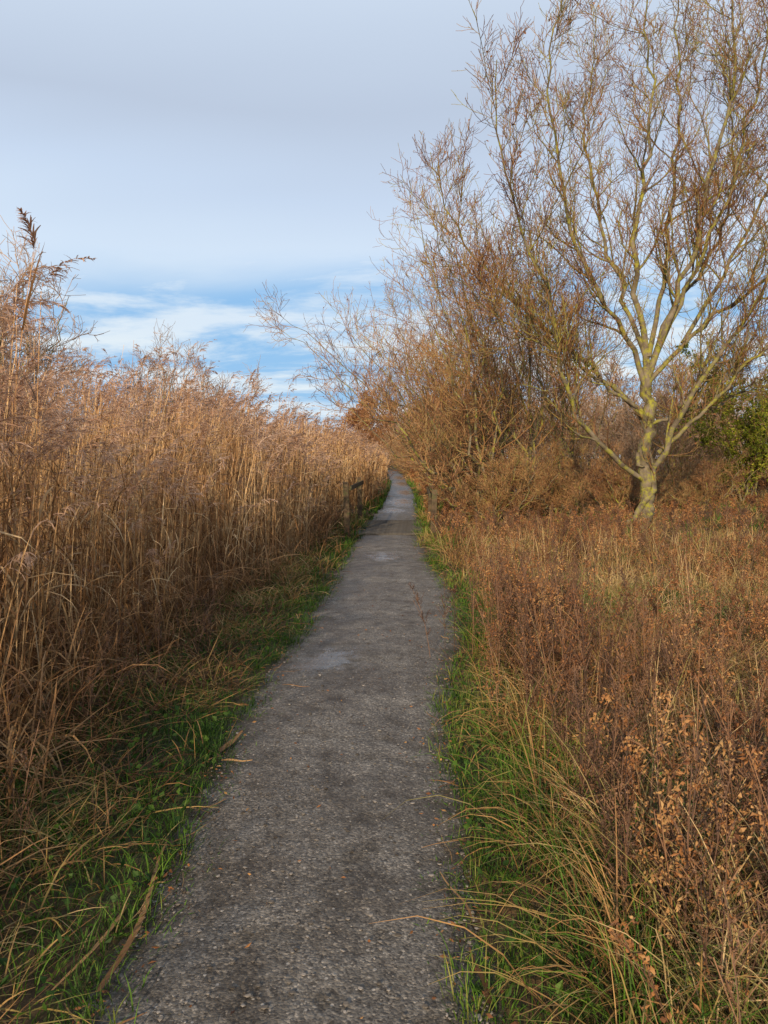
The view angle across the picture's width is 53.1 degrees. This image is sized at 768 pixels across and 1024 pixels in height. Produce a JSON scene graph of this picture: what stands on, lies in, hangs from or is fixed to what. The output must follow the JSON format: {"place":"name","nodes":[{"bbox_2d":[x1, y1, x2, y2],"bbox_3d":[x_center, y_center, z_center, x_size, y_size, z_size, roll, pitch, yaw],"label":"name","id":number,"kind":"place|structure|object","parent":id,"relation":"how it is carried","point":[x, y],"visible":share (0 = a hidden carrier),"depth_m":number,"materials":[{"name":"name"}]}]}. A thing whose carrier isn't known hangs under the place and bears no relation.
{"place":"outdoors","nodes":[
{"label":"outdoors","id":0,"kind":"place"},
{"bbox_2d":[68,470,505,1023],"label":"gravel path","id":1,"kind":"structure","parent":0,"point":[376,557],"depth_m":3.12,"materials":[{"name":"grey gravel"}]},
{"bbox_2d":[40,543,490,1023],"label":"fallen reed stalks","id":2,"kind":"object","parent":1,"relation":"on","point":[136,930],"visible":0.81,"depth_m":2.61,"materials":[{"name":"beige plant"}]},
{"bbox_2d":[72,544,518,1023],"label":"fallen leaves","id":3,"kind":"object","parent":1,"relation":"on","point":[489,1015],"visible":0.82,"depth_m":2.90,"materials":[{"name":"brown plant"}]},
{"bbox_2d":[0,458,767,1023],"bbox_3d":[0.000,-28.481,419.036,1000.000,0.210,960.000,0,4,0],"label":"ground","id":4,"kind":"structure","parent":0,"point":[110,948],"depth_m":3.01,"materials":[{"name":"plant"}]},
{"bbox_2d":[0,229,93,515],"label":"grey shrub","id":5,"kind":"object","parent":4,"relation":"on","point":[26,350],"visible":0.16,"depth_m":14.77,"materials":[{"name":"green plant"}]},
{"bbox_2d":[4,337,97,456],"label":"grey shrub","id":6,"kind":"object","parent":4,"relation":"on","point":[65,365],"visible":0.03,"depth_m":23.15,"materials":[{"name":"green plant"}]},
{"bbox_2d":[0,215,108,465],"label":"grey shrub","id":7,"kind":"object","parent":4,"relation":"on","point":[54,322],"visible":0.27,"depth_m":16.39,"materials":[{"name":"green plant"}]},
{"bbox_2d":[56,332,283,518],"bbox_3d":[-5.626,-2.130,20.168,6.260,5.112,3.435,0,4,-5],"label":"grey shrub","id":8,"kind":"object","parent":4,"relation":"on","point":[180,372],"visible":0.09,"depth_m":19.56,"materials":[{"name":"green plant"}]},
{"bbox_2d":[0,207,390,987],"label":"reed bed","id":9,"kind":"object","parent":4,"relation":"on","point":[266,495],"visible":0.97,"depth_m":7.57,"materials":[{"name":"plant"}]},
{"bbox_2d":[133,318,269,502],"bbox_3d":[-4.707,-2.000,18.300,3.435,5.112,6.260,0,4,2],"label":"grey shrub","id":10,"kind":"object","parent":4,"relation":"on","point":[201,372],"visible":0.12,"depth_m":18.75,"materials":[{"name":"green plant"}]},
{"bbox_2d":[265,395,345,459],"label":"grey shrub","id":11,"kind":"object","parent":4,"relation":"on","point":[296,417],"visible":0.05,"depth_m":33.52,"materials":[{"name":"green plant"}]},
{"bbox_2d":[337,390,394,449],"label":"oak tree","id":12,"kind":"object","parent":4,"relation":"on","point":[354,418],"visible":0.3,"depth_m":101.84,"materials":[{"name":"brown plant"}]},
{"bbox_2d":[0,463,767,1023],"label":"dead dock plants","id":13,"kind":"object","parent":4,"relation":"on","point":[528,591],"visible":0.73,"depth_m":3.95,"materials":[{"name":"orange plant"}]},
{"bbox_2d":[357,402,418,467],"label":"willow shrub","id":14,"kind":"object","parent":4,"relation":"on","point":[393,441],"visible":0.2,"depth_m":67.74,"materials":[{"name":"brown plant"}]},
{"bbox_2d":[343,477,436,536],"bbox_3d":[0.198,-0.075,17.139,2.029,1.302,3.710,0,4,0],"label":"wooden footbridge","id":15,"kind":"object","parent":4,"relation":"on","point":[392,527],"visible":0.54,"depth_m":16.21,"materials":[{"name":"brown wood"}]},
{"bbox_2d":[381,410,405,467],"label":"hedgerow bush","id":16,"kind":"object","parent":4,"relation":"on","point":[391,460],"visible":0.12,"depth_m":102.85,"materials":[{"name":"brown plant"}]},
{"bbox_2d":[356,395,437,465],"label":"willow shrub","id":17,"kind":"object","parent":4,"relation":"on","point":[403,447],"visible":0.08,"depth_m":54.70,"materials":[{"name":"brown plant"}]},
{"bbox_2d":[385,419,411,470],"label":"willow shrub","id":18,"kind":"object","parent":4,"relation":"on","point":[396,448],"visible":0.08,"depth_m":83.76,"materials":[{"name":"brown plant"}]},
{"bbox_2d":[388,453,409,471],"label":"bramble thicket","id":19,"kind":"object","parent":4,"relation":"on","point":[398,465],"visible":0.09,"depth_m":76.24,"materials":[{"name":"brown plant"}]},
{"bbox_2d":[391,445,414,473],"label":"bramble thicket","id":20,"kind":"object","parent":4,"relation":"on","point":[405,460],"visible":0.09,"depth_m":60.19,"materials":[{"name":"brown plant"}]},
{"bbox_2d":[250,216,562,500],"bbox_3d":[2.065,-4.311,23.563,7.345,8.679,11.159,3,5,37],"label":"willow shrub","id":21,"kind":"object","parent":4,"relation":"on","point":[472,425],"visible":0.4,"depth_m":22.10,"materials":[{"name":"brown plant"}]},
{"bbox_2d":[244,202,578,517],"bbox_3d":[1.808,-3.672,19.904,10.144,7.890,6.677,-1,4,-18],"label":"willow shrub","id":22,"kind":"object","parent":4,"relation":"on","point":[431,451],"visible":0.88,"depth_m":18.78,"materials":[{"name":"brown plant"}]},
{"bbox_2d":[78,409,750,457],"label":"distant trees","id":23,"kind":"object","parent":4,"relation":"on","point":[436,417],"depth_m":141.03,"materials":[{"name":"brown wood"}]},
{"bbox_2d":[359,408,474,473],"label":"willow shrub","id":24,"kind":"object","parent":4,"relation":"on","point":[403,452],"visible":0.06,"depth_m":44.09,"materials":[{"name":"brown plant"}]},
{"bbox_2d":[389,403,444,471],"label":"hedgerow bush","id":25,"kind":"object","parent":4,"relation":"on","point":[410,438],"visible":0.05,"depth_m":59.35,"materials":[{"name":"brown plant"}]},
{"bbox_2d":[406,448,434,475],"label":"bramble thicket","id":26,"kind":"object","parent":4,"relation":"on","point":[420,465],"visible":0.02,"depth_m":49.29,"materials":[{"name":"brown plant"}]},
{"bbox_2d":[331,266,542,499],"bbox_3d":[1.085,-4.261,26.705,5.931,8.061,9.574,-2,5,-29],"label":"willow tree","id":27,"kind":"object","parent":4,"relation":"on","point":[431,312],"visible":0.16,"depth_m":25.59,"materials":[{"name":"brown plant"}]},
{"bbox_2d":[360,321,518,463],"bbox_3d":[1.627,-4.618,34.022,9.042,7.614,5.602,2,5,30],"label":"willow tree","id":28,"kind":"object","parent":4,"relation":"on","point":[417,393],"visible":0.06,"depth_m":33.69,"materials":[{"name":"brown plant"}]},
{"bbox_2d":[414,441,488,490],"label":"bramble thicket","id":29,"kind":"object","parent":4,"relation":"on","point":[431,473],"visible":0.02,"depth_m":31.64,"materials":[{"name":"brown plant"}]},
{"bbox_2d":[430,442,529,500],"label":"bramble thicket","id":30,"kind":"object","parent":4,"relation":"on","point":[462,474],"visible":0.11,"depth_m":23.81,"materials":[{"name":"brown plant"}]},
{"bbox_2d":[315,160,653,514],"bbox_3d":[1.456,-4.566,21.323,6.854,9.315,11.064,-4,6,-43],"label":"willow tree","id":31,"kind":"object","parent":4,"relation":"on","point":[530,368],"visible":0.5,"depth_m":20.10,"materials":[{"name":"brown plant"}]},
{"bbox_2d":[451,400,531,465],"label":"hedgerow bush","id":32,"kind":"object","parent":4,"relation":"on","point":[496,438],"visible":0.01,"depth_m":47.79,"materials":[{"name":"brown plant"}]},
{"bbox_2d":[424,436,576,521],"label":"bramble thicket","id":33,"kind":"object","parent":4,"relation":"on","point":[494,482],"visible":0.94,"depth_m":18.12,"materials":[{"name":"brown plant"}]},
{"bbox_2d":[455,370,551,469],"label":"hedgerow bush","id":34,"kind":"object","parent":4,"relation":"on","point":[521,428],"visible":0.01,"depth_m":55.37,"materials":[{"name":"brown plant"}]},
{"bbox_2d":[411,238,661,497],"bbox_3d":[4.558,-4.981,27.694,6.920,9.405,11.170,-1,4,-20],"label":"willow tree","id":35,"kind":"object","parent":4,"relation":"on","point":[573,436],"visible":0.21,"depth_m":25.65,"materials":[{"name":"brown plant"}]},
{"bbox_2d":[485,434,596,521],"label":"bramble thicket","id":36,"kind":"object","parent":4,"relation":"on","point":[570,495],"visible":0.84,"depth_m":18.79,"materials":[{"name":"brown plant"}]},
{"bbox_2d":[451,328,639,490],"bbox_3d":[5.234,-3.283,29.751,7.216,7.153,7.200,-1,4,-12],"label":"willow shrub","id":37,"kind":"object","parent":4,"relation":"on","point":[510,447],"visible":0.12,"depth_m":28.46,"materials":[{"name":"brown plant"}]},
{"bbox_2d":[508,357,613,478],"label":"hedgerow bush","id":38,"kind":"object","parent":4,"relation":"on","point":[589,422],"visible":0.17,"depth_m":39.43,"materials":[{"name":"brown plant"}]},
{"bbox_2d":[369,469,767,1023],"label":"dry grass","id":39,"kind":"structure","parent":4,"relation":"on","point":[609,954],"depth_m":3.19,"materials":[{"name":"brown plant"}]},
{"bbox_2d":[515,371,622,467],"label":"hedgerow bush","id":40,"kind":"object","parent":4,"relation":"on","point":[568,409],"visible":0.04,"depth_m":59.19,"materials":[{"name":"brown plant"}]},
{"bbox_2d":[380,0,767,527],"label":"hazel tree","id":41,"kind":"object","parent":4,"relation":"on","point":[646,415],"visible":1,"depth_m":15.85,"materials":[{"name":"brown plant"}]},
{"bbox_2d":[543,373,633,467],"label":"hedgerow bush","id":42,"kind":"object","parent":4,"relation":"on","point":[594,396],"visible":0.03,"depth_m":64.74,"materials":[{"name":"brown plant"}]},
{"bbox_2d":[562,350,673,474],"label":"hedgerow bush","id":43,"kind":"object","parent":4,"relation":"on","point":[634,393],"visible":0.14,"depth_m":44.81,"materials":[{"name":"brown plant"}]},
{"bbox_2d":[550,436,690,514],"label":"bramble thicket","id":44,"kind":"object","parent":4,"relation":"on","point":[622,492],"visible":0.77,"depth_m":20.21,"materials":[{"name":"brown plant"}]},
{"bbox_2d":[558,360,736,480],"bbox_3d":[12.794,-4.067,37.054,7.037,6.257,6.690,-2,5,-30],"label":"hedgerow bush","id":45,"kind":"object","parent":4,"relation":"on","point":[628,442],"visible":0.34,"depth_m":36.89,"materials":[{"name":"brown plant"}]},
{"bbox_2d":[568,348,751,498],"bbox_3d":[10.119,-2.930,28.884,6.353,6.311,6.367,1,4,15],"label":"willow shrub","id":46,"kind":"object","parent":4,"relation":"on","point":[687,469],"visible":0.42,"depth_m":27.73,"materials":[{"name":"brown plant"}]},
{"bbox_2d":[612,350,761,479],"bbox_3d":[15.563,-4.902,39.905,8.444,7.509,8.028,2,5,29],"label":"hedgerow bush","id":47,"kind":"object","parent":4,"relation":"on","point":[688,372],"visible":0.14,"depth_m":39.32,"materials":[{"name":"brown plant"}]},
{"bbox_2d":[651,342,767,471],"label":"hedgerow bush","id":48,"kind":"object","parent":4,"relation":"on","point":[720,408],"visible":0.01,"depth_m":47.21,"materials":[{"name":"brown plant"}]},
{"bbox_2d":[655,441,767,511],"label":"bramble thicket","id":49,"kind":"object","parent":4,"relation":"on","point":[703,493],"visible":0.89,"depth_m":21.30,"materials":[{"name":"brown plant"}]},
{"bbox_2d":[663,369,766,467],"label":"hedgerow bush","id":50,"kind":"object","parent":4,"relation":"on","point":[735,402],"visible":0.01,"depth_m":61.11,"materials":[{"name":"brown plant"}]},
{"bbox_2d":[673,342,767,504],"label":"ivy covered tree","id":51,"kind":"object","parent":4,"relation":"on","point":[754,436],"visible":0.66,"depth_m":25.09,"materials":[{"name":"green plant"}]},
{"bbox_2d":[724,371,766,472],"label":"hedgerow bush","id":52,"kind":"object","parent":4,"relation":"on","point":[737,430],"visible":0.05,"depth_m":35.90,"materials":[{"name":"green plant"}]},
{"bbox_2d":[0,0,767,456],"label":"sky","id":53,"kind":"structure","parent":0,"point":[203,153],"materials":[{"name":"blue"}]}
]}

